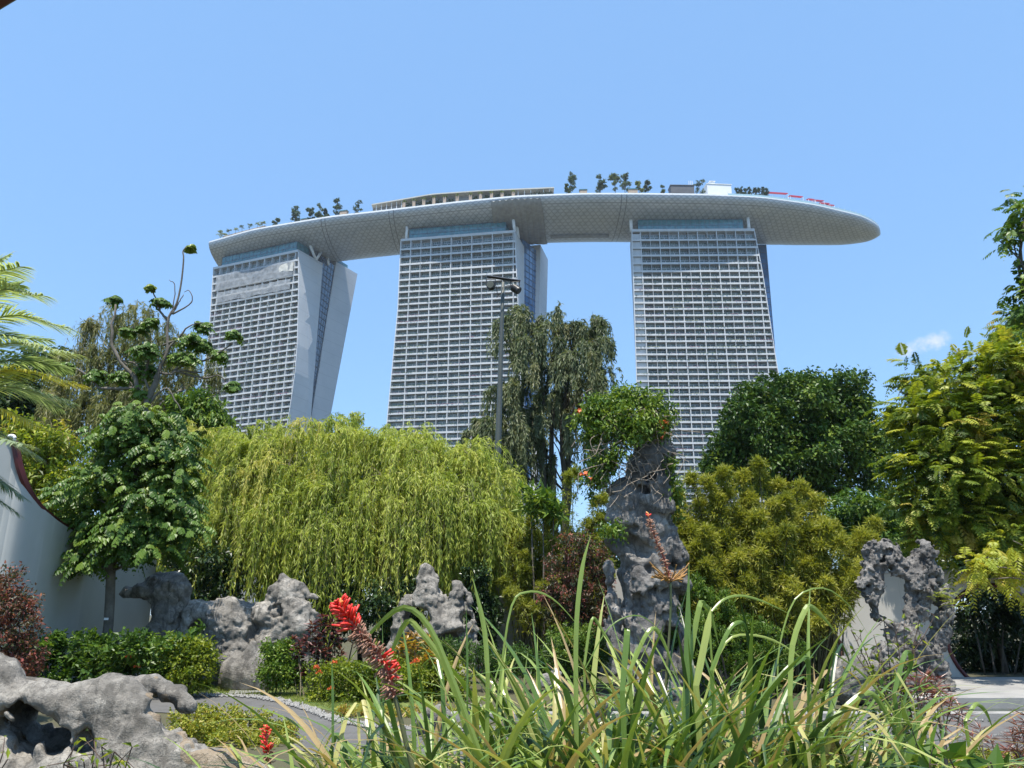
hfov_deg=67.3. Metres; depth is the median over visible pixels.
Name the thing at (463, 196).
roof pavilion
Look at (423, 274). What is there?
window
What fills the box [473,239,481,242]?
window
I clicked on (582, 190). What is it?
roof kiosk
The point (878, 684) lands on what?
twiggy shrub
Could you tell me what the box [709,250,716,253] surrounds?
window
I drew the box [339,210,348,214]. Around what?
roof kiosk
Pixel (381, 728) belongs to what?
strap leaf clump
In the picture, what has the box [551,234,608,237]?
covered gantry
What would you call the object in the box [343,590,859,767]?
strap leaf clump
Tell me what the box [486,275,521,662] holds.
lamp post
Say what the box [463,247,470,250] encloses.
window
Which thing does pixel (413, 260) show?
window
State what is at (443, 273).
window
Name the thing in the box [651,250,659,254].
window
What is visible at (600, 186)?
roof tree
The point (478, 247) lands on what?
window
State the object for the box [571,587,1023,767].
strap leaf clump
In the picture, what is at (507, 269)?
window
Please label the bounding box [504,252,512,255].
window
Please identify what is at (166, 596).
scholar rock
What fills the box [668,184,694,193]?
roof hut
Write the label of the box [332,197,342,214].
roof tree
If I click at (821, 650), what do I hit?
shrub
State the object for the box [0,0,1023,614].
sky
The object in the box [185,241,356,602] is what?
hotel tower
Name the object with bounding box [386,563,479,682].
scholar rock
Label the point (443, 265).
window
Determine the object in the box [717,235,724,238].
window
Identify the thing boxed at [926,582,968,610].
fern
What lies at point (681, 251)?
window
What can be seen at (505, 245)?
window
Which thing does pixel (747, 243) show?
window
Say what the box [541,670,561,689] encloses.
stone
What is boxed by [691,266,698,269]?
window
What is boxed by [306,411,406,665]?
weeping willow
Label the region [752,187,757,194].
roof tree
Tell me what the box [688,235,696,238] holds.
window
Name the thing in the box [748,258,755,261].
window
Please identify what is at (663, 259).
window
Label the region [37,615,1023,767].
ground
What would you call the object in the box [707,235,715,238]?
window
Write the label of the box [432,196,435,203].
planter box
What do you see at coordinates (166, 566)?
tree
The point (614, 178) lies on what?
roof tree
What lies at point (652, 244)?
window
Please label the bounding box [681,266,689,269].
window
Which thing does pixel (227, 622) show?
scholar rock
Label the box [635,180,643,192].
roof tree
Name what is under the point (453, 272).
window
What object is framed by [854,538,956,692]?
scholar rock
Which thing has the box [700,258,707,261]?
window
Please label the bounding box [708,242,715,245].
window
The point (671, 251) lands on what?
window
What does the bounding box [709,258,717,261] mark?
window
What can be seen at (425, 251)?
window
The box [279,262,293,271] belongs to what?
safety netting
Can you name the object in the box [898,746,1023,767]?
groundcover mound
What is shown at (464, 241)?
window
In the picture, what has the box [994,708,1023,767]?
red spiky plant
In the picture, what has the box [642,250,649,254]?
window
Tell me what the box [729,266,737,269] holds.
window
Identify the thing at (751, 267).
window
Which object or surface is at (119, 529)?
thorny tree
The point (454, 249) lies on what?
window
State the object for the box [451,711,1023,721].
pond kerb
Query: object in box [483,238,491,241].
window
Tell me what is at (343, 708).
groundcover strip
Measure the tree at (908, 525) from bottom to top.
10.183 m
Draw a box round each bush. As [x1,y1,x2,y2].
[156,633,226,696]
[251,636,308,695]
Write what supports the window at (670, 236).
in the hotel tower at (703, 324)
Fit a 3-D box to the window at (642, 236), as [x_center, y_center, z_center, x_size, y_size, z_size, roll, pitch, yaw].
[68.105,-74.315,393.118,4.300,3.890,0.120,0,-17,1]
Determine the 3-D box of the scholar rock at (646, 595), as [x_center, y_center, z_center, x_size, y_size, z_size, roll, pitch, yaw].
[2.918,3.555,16.577,1.696,6.276,1.642,-10,-19,30]
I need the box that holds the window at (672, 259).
[671,258,678,261]
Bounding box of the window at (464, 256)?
[463,255,470,258]
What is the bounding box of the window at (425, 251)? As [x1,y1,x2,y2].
[422,250,429,254]
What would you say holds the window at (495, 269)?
in the hotel tower at (444, 373)
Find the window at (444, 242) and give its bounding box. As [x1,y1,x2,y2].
[443,241,450,244]
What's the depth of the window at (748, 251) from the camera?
390.19 m
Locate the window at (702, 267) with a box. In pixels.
[701,266,708,269]
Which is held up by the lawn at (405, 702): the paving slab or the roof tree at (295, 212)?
the paving slab
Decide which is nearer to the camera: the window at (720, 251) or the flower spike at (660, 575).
the flower spike at (660, 575)
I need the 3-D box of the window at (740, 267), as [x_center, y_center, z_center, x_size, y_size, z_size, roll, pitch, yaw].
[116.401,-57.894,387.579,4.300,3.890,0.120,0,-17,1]
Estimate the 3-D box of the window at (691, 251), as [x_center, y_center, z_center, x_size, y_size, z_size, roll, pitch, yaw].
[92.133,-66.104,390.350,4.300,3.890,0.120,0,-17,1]
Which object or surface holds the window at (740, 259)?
in the hotel tower at (703, 324)
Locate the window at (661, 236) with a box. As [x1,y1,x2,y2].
[660,235,667,238]
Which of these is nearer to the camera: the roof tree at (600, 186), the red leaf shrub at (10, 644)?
the red leaf shrub at (10, 644)
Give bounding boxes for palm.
[0,251,92,518]
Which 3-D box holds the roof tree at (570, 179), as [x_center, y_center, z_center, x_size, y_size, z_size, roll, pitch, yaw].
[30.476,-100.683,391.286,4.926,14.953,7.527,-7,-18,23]
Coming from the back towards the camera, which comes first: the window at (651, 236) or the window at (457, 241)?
the window at (457, 241)
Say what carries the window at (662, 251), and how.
in the hotel tower at (703, 324)
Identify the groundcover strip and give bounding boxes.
[334,698,457,717]
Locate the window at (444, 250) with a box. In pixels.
[442,248,450,252]
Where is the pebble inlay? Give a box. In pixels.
[824,729,1021,736]
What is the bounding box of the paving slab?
[229,690,264,692]
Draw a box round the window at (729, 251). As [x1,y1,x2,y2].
[728,250,735,253]
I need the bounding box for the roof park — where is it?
[209,193,880,265]
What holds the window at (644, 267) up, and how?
in the hotel tower at (703, 324)
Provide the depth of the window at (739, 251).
390.29 m
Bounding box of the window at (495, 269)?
[494,268,501,272]
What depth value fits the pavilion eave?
2.94 m
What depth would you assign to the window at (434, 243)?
400.66 m
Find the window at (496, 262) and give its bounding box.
[494,260,501,264]
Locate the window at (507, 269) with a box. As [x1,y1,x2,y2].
[504,267,512,271]
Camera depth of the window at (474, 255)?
394.84 m
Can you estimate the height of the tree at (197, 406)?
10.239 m
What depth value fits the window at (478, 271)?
392.34 m
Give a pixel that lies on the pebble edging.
(319, 712)
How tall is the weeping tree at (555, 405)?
17.498 m
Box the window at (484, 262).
[483,261,491,264]
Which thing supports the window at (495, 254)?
in the hotel tower at (444, 373)
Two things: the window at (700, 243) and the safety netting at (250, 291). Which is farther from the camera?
the safety netting at (250, 291)
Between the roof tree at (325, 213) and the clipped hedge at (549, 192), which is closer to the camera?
the clipped hedge at (549, 192)
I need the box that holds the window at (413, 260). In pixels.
[412,258,419,262]
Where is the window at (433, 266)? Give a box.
[432,265,439,268]
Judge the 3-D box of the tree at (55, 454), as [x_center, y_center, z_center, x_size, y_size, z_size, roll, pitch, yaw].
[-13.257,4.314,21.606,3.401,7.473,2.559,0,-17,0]
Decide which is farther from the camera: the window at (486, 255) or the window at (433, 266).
the window at (433, 266)
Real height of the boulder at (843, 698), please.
0.958 m
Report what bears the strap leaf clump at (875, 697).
on the ground at (42, 719)
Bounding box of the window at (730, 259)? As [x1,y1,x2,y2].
[729,258,736,261]
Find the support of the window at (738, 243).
in the hotel tower at (703, 324)
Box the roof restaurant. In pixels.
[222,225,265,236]
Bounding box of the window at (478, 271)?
[473,269,480,273]
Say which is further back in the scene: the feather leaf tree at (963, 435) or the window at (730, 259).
the window at (730, 259)
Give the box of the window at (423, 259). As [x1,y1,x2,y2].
[422,258,429,261]
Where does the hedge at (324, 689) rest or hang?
on the ground at (42, 719)
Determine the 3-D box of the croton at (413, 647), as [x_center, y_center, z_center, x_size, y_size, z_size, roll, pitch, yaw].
[-1.989,5.766,15.914,1.173,1.405,1.053,-3,-17,9]
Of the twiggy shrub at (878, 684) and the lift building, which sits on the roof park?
the lift building
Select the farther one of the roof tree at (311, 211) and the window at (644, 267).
the roof tree at (311, 211)
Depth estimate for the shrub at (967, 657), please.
23.13 m
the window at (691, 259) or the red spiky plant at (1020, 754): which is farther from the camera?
the window at (691, 259)
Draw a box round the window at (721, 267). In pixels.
[720,266,727,269]
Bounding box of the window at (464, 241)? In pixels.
[463,239,470,243]
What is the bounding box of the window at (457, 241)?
[453,240,460,244]
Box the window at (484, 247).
[483,245,491,249]
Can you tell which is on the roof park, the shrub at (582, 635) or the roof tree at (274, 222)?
the roof tree at (274, 222)
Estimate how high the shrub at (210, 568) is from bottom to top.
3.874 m
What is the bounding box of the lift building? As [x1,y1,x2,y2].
[703,183,731,194]
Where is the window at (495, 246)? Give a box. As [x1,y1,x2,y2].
[494,245,501,248]
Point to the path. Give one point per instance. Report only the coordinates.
(157, 704)
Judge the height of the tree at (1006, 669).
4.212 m
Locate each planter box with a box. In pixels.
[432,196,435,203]
[442,195,447,202]
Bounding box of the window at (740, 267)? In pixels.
[739,265,746,269]
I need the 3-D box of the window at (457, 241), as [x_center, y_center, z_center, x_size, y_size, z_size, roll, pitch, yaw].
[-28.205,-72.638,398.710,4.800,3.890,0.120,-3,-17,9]
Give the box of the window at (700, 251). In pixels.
[699,250,707,253]
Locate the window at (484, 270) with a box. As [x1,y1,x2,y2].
[483,269,491,272]
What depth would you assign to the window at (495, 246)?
394.45 m
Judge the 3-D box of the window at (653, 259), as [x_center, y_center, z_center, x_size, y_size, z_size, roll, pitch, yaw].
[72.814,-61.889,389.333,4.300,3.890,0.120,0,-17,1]
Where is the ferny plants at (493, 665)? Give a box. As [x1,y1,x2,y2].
[463,636,609,692]
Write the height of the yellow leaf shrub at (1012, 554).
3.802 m
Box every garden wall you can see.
[0,434,156,681]
[496,566,682,671]
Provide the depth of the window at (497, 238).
395.71 m
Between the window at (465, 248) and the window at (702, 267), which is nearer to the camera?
the window at (702, 267)
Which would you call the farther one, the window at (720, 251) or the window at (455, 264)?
the window at (455, 264)
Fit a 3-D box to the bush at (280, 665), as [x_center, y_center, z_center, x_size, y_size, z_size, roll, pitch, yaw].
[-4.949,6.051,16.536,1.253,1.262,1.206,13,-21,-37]
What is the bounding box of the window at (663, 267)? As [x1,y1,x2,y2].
[662,266,669,269]
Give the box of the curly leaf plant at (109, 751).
[39,728,138,767]
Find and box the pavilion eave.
[0,0,15,9]
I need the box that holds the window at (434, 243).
[433,242,440,245]
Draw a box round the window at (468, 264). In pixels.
[463,262,470,266]
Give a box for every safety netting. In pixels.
[215,260,293,289]
[216,279,290,302]
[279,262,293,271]
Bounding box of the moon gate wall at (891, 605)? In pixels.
[684,571,1023,685]
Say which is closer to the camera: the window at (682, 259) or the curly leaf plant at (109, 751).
the curly leaf plant at (109, 751)
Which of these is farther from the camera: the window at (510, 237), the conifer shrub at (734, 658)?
the window at (510, 237)
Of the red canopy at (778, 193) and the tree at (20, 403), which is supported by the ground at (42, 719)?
the tree at (20, 403)
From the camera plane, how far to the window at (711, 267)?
387.91 m
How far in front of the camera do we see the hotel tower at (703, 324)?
379.34 m
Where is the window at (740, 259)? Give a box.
[738,258,746,261]
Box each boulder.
[218,641,271,690]
[829,655,885,704]
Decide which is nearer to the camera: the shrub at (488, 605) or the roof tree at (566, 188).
the shrub at (488, 605)
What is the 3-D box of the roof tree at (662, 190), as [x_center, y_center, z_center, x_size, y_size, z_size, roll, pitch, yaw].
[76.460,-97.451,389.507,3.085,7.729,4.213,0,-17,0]
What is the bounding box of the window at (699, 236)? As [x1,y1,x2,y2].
[698,235,705,238]
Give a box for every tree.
[0,342,90,466]
[0,405,105,514]
[34,299,226,510]
[37,244,244,643]
[93,511,239,598]
[161,385,241,594]
[215,230,227,237]
[271,217,280,224]
[291,205,300,221]
[305,207,314,218]
[314,203,323,217]
[322,208,329,216]
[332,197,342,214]
[353,200,362,212]
[459,301,626,542]
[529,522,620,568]
[564,183,570,192]
[567,172,576,191]
[595,174,607,192]
[607,173,621,192]
[619,172,631,190]
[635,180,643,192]
[643,179,651,192]
[660,185,665,192]
[671,453,886,692]
[693,179,705,193]
[694,363,900,504]
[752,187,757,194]
[760,187,765,194]
[847,482,1011,569]
[860,302,1023,600]
[939,551,1008,672]
[983,186,1023,346]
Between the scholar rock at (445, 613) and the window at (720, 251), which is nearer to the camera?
the scholar rock at (445, 613)
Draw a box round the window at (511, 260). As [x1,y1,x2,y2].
[504,259,512,263]
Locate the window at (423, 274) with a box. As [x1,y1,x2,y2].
[421,273,428,277]
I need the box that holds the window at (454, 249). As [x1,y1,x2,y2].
[453,248,460,251]
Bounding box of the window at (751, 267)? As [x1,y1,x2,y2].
[748,265,756,269]
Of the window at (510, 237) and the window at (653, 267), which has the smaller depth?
the window at (653, 267)
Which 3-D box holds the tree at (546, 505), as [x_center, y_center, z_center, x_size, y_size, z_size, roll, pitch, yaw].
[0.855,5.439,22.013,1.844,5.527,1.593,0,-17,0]
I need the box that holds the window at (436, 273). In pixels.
[432,272,439,276]
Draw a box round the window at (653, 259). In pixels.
[652,258,659,261]
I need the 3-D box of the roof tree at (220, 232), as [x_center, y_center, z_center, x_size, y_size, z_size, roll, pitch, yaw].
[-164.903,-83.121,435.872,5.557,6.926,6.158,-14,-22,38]
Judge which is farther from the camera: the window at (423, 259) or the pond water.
the window at (423, 259)
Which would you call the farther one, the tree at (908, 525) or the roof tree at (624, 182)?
the roof tree at (624, 182)
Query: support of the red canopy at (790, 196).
on the roof park
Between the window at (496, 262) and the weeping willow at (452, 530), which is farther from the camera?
the window at (496, 262)
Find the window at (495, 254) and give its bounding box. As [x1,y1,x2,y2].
[494,252,501,256]
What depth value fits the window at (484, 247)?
395.22 m
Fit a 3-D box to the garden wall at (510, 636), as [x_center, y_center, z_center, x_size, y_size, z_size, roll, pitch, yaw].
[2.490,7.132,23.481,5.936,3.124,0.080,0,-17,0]
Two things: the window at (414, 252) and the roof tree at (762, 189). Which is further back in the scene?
the window at (414, 252)
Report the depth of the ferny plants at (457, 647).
17.47 m
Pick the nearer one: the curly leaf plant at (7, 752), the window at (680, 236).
the curly leaf plant at (7, 752)
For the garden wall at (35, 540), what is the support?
on the ground at (42, 719)
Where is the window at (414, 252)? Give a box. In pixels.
[412,251,419,254]
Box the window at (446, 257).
[442,256,449,260]
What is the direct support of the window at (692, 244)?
in the hotel tower at (703, 324)
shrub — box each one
[0,560,55,677]
[158,538,260,600]
[296,565,383,673]
[359,569,425,651]
[459,559,505,675]
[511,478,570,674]
[535,529,616,687]
[544,620,610,687]
[665,571,812,697]
[811,632,836,669]
[822,486,910,570]
[842,610,938,764]
[847,677,941,767]
[940,559,1023,674]
[949,622,1023,672]
[952,518,1023,615]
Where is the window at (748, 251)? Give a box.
[747,250,754,253]
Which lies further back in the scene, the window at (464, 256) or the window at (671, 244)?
the window at (464, 256)
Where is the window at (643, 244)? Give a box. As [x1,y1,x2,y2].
[641,243,649,246]
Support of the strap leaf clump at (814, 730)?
on the ground at (42, 719)
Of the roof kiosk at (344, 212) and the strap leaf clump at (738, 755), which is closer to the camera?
the strap leaf clump at (738, 755)
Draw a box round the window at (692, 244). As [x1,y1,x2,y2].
[689,242,696,246]
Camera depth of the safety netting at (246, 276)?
421.25 m
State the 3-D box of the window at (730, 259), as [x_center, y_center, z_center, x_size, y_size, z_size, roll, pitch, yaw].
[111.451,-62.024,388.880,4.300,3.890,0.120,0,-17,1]
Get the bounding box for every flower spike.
[259,725,275,763]
[329,593,414,767]
[645,511,689,706]
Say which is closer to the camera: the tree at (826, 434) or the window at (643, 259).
the tree at (826, 434)
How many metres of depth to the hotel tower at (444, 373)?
386.85 m
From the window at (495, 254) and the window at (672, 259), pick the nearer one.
the window at (672, 259)
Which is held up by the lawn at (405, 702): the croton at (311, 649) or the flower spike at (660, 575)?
the croton at (311, 649)
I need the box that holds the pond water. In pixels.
[495,709,1023,710]
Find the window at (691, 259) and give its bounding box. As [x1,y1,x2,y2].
[690,258,697,261]
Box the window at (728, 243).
[727,242,734,245]
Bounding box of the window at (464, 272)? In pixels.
[462,270,470,274]
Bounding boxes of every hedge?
[19,618,210,684]
[302,652,472,702]
[530,191,553,194]
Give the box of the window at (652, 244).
[651,243,658,246]
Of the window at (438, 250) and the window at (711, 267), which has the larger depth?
the window at (438, 250)
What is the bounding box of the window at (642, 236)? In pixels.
[641,235,649,238]
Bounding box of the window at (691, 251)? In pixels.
[689,250,697,253]
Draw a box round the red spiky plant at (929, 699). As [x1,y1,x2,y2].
[897,668,980,763]
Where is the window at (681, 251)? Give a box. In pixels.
[680,250,688,253]
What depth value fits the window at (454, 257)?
396.48 m
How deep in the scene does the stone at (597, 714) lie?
11.54 m
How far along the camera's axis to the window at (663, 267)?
388.34 m
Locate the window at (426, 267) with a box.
[422,265,429,269]
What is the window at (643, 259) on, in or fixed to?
in the hotel tower at (703, 324)
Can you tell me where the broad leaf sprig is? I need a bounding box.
[901,699,1009,767]
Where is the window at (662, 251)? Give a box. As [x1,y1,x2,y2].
[661,250,668,253]
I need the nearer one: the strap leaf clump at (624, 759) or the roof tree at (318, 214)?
the strap leaf clump at (624, 759)
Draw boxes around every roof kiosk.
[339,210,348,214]
[579,189,586,192]
[627,188,637,192]
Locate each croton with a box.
[286,613,346,696]
[389,628,436,694]
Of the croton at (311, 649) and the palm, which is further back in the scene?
the croton at (311, 649)
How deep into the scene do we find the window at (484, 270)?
391.53 m
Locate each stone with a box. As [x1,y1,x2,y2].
[415,704,455,735]
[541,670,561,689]
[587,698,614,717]
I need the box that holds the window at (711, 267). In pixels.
[710,266,717,269]
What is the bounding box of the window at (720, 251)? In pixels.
[718,250,726,253]
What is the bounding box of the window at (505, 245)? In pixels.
[504,244,512,247]
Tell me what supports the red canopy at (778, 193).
on the roof park
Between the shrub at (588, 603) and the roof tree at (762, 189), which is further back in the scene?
the roof tree at (762, 189)
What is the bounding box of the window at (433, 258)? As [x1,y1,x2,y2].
[432,257,439,260]
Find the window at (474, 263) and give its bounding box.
[473,262,480,265]
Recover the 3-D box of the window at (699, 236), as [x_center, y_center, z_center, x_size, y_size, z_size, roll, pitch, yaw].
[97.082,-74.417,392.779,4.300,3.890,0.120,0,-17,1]
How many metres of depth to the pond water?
13.66 m
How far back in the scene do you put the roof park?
402.00 m
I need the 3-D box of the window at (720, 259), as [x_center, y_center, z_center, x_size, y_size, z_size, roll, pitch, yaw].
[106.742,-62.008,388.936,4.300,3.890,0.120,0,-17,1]
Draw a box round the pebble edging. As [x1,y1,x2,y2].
[192,692,1023,731]
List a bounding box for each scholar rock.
[0,652,267,767]
[119,571,192,649]
[177,596,281,685]
[250,573,320,684]
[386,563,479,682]
[603,412,692,701]
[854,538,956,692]
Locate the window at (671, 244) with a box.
[670,243,677,246]
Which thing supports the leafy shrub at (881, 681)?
on the ground at (42, 719)
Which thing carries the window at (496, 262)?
in the hotel tower at (444, 373)
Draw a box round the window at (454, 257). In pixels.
[453,255,460,259]
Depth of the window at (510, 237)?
394.84 m
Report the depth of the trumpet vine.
16.69 m
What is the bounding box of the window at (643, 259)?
[642,258,650,261]
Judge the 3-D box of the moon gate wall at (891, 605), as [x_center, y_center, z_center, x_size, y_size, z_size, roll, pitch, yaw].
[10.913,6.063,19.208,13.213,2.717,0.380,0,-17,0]
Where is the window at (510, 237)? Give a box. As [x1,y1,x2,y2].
[504,236,512,240]
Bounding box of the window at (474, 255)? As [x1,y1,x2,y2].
[473,254,481,257]
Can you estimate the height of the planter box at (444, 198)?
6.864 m
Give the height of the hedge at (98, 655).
1.667 m
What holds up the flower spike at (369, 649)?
on the ground at (42, 719)
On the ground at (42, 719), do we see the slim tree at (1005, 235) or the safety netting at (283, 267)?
the slim tree at (1005, 235)
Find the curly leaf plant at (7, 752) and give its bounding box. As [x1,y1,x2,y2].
[0,736,9,767]
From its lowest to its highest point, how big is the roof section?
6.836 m
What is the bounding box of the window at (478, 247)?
[473,246,481,250]
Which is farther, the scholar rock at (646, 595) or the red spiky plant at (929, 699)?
the scholar rock at (646, 595)
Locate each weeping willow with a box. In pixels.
[144,416,308,601]
[212,412,416,661]
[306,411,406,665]
[327,421,546,644]
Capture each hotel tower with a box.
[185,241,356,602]
[371,219,547,617]
[629,217,794,521]
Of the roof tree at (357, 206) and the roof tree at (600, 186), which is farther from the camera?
the roof tree at (357, 206)
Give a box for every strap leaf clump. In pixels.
[124,605,559,767]
[188,576,691,767]
[236,710,421,767]
[293,535,815,767]
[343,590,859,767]
[357,568,947,767]
[489,593,1023,767]
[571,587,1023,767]
[673,640,1023,767]
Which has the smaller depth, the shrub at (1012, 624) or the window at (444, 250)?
the shrub at (1012, 624)
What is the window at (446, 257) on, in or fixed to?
in the hotel tower at (444, 373)
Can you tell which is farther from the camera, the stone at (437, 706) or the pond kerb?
the pond kerb
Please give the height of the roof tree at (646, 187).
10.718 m
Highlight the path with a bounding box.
[150,696,1023,762]
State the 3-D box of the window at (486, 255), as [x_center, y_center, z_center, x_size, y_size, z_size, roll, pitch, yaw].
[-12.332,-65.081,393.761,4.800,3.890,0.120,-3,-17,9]
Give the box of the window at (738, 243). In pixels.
[737,242,744,245]
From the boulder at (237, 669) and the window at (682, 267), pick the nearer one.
the boulder at (237, 669)
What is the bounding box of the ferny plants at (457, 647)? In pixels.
[391,633,483,680]
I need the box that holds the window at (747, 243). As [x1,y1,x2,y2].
[746,242,753,245]
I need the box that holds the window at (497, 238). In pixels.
[494,237,501,241]
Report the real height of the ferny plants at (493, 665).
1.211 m
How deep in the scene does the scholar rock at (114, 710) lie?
4.15 m
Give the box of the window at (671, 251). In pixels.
[670,250,678,253]
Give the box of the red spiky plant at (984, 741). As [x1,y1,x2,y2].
[963,721,1003,767]
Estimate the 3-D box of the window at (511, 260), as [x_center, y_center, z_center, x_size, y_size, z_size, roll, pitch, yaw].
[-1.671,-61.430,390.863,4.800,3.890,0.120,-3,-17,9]
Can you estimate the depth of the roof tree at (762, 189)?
392.32 m
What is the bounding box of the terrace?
[815,677,1023,708]
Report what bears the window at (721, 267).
in the hotel tower at (703, 324)
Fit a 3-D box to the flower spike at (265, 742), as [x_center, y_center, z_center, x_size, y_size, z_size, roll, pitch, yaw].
[-1.331,2.389,4.086,0.124,1.071,0.090,0,-17,0]
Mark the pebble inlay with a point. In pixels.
(963, 733)
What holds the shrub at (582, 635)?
on the ground at (42, 719)
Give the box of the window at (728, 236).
[726,235,734,238]
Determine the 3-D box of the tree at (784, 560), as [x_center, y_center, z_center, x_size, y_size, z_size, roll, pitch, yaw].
[6.142,4.326,18.220,5.843,5.494,2.902,0,-17,0]
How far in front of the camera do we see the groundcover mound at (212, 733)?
10.41 m
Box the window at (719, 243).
[718,242,725,245]
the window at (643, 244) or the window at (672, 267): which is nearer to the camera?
the window at (672, 267)
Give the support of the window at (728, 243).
in the hotel tower at (703, 324)
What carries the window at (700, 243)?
in the hotel tower at (703, 324)
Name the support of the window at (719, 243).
in the hotel tower at (703, 324)
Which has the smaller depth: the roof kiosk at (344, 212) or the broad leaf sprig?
the broad leaf sprig
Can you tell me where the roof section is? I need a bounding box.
[491,197,546,244]
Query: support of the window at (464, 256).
in the hotel tower at (444, 373)
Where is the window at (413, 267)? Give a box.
[412,266,419,270]
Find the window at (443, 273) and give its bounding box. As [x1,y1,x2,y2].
[442,271,449,275]
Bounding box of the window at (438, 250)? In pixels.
[433,249,440,253]
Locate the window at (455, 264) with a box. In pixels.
[452,263,460,267]
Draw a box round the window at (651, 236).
[650,235,658,238]
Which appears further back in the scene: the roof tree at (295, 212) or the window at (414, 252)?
the roof tree at (295, 212)
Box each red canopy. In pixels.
[768,192,788,198]
[788,195,803,200]
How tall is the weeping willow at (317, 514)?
7.969 m
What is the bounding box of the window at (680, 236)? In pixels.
[679,235,686,238]
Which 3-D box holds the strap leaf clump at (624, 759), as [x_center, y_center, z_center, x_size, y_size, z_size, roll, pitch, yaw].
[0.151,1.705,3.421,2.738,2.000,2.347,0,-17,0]
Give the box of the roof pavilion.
[372,187,553,210]
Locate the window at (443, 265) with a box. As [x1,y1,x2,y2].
[442,264,449,267]
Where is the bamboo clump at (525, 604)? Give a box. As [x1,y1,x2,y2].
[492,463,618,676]
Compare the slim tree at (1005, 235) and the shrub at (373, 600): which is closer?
the slim tree at (1005, 235)
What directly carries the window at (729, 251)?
in the hotel tower at (703, 324)
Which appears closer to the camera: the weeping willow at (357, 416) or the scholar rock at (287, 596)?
the scholar rock at (287, 596)
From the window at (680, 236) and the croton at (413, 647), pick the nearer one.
the croton at (413, 647)
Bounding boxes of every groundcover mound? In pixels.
[163,701,306,749]
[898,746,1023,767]
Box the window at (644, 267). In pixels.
[643,266,650,269]
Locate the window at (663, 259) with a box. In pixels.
[661,258,669,261]
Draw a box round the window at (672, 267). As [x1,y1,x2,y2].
[671,266,679,269]
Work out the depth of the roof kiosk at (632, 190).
388.26 m
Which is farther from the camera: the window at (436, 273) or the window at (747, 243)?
the window at (436, 273)
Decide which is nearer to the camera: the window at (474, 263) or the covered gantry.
the window at (474, 263)
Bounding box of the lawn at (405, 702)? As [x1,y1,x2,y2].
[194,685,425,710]
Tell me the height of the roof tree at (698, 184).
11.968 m
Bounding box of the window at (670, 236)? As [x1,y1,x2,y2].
[669,235,677,238]
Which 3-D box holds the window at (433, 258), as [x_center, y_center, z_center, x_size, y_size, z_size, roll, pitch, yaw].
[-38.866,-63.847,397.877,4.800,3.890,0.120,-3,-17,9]
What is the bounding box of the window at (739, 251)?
[738,250,745,253]
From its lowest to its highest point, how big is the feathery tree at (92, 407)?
14.683 m
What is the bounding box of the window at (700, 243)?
[699,242,706,245]
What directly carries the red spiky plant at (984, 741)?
on the ground at (42, 719)
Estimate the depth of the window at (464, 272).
393.20 m
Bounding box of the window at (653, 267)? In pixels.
[652,266,660,269]
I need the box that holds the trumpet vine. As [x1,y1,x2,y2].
[565,377,700,547]
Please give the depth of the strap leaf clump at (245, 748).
4.35 m
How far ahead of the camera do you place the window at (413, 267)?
398.62 m
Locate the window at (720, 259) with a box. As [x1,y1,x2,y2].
[719,258,726,261]
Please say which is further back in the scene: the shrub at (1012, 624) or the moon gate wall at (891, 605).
the shrub at (1012, 624)
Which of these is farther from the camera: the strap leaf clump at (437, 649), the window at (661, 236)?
the window at (661, 236)
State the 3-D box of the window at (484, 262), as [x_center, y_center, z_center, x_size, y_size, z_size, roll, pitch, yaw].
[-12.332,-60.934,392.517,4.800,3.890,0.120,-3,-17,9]
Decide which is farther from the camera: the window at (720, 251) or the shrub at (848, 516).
the window at (720, 251)
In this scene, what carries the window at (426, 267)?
in the hotel tower at (444, 373)
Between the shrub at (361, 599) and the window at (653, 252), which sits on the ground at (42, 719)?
the shrub at (361, 599)
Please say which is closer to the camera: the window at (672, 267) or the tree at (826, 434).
the tree at (826, 434)
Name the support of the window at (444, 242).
in the hotel tower at (444, 373)
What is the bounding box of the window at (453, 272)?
[452,271,460,274]
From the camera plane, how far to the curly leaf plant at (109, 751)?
3.56 m
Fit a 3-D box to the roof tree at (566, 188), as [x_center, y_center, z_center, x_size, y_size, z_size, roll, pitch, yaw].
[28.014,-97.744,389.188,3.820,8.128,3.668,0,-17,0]
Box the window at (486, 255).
[483,253,491,257]
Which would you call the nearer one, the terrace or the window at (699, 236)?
the terrace
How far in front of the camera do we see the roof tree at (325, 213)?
412.21 m
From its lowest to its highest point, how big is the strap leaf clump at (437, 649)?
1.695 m
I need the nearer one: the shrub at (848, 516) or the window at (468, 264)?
the shrub at (848, 516)
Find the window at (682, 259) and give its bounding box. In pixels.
[681,258,688,261]
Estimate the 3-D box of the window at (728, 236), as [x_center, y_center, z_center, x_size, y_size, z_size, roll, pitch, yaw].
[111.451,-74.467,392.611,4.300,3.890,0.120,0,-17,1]
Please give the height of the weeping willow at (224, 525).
8.175 m
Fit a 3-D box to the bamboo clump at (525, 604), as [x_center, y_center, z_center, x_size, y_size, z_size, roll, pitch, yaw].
[1.283,5.290,22.775,3.935,6.260,3.382,0,-17,0]

